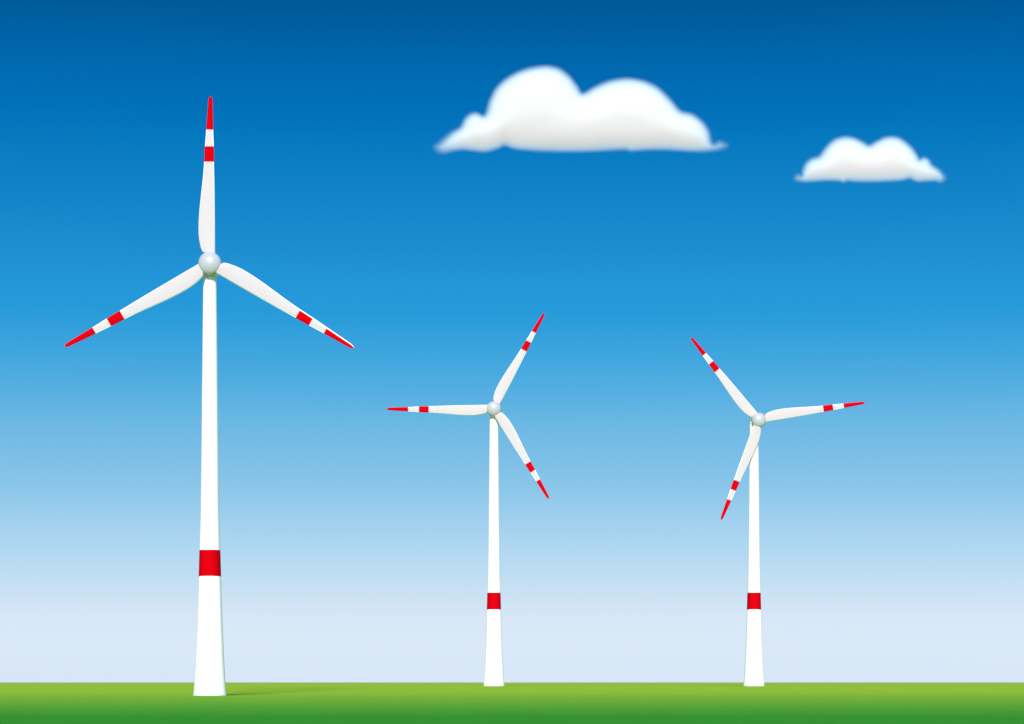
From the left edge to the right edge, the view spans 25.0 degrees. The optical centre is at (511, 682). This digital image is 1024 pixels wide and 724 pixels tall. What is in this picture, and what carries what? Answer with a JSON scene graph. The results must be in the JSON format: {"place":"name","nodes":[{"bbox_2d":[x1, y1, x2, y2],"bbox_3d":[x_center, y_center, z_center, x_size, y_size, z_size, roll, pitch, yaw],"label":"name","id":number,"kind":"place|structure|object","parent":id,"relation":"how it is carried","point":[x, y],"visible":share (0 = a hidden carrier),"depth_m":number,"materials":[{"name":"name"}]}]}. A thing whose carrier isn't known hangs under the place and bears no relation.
{"place":"outdoors","nodes":[
{"label":"outdoors","id":0,"kind":"place"},
{"bbox_2d":[0,682,1023,723],"bbox_3d":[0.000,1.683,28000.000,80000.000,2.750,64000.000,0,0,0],"label":"ground","id":1,"kind":"structure","parent":0,"point":[525,703],"depth_m":334.74,"materials":[{"name":"green plant"}]},
{"bbox_2d":[65,96,353,695],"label":"wind turbine","id":2,"kind":"object","parent":1,"relation":"on","point":[209,678],"visible":0.98,"depth_m":532.31,"materials":[{"name":"white paint"}]},
{"bbox_2d":[387,313,548,685],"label":"wind turbine","id":3,"kind":"object","parent":1,"relation":"on","point":[493,673],"visible":0.98,"depth_m":833.23,"materials":[{"name":"white paint"}]},
{"bbox_2d":[691,337,864,685],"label":"wind turbine","id":4,"kind":"object","parent":1,"relation":"on","point":[753,673],"visible":0.98,"depth_m":833.08,"materials":[{"name":"white paint"}]},
{"bbox_2d":[0,0,1023,681],"label":"sky","id":5,"kind":"structure","parent":0,"point":[825,197],"materials":[{"name":"blue"}]}
]}

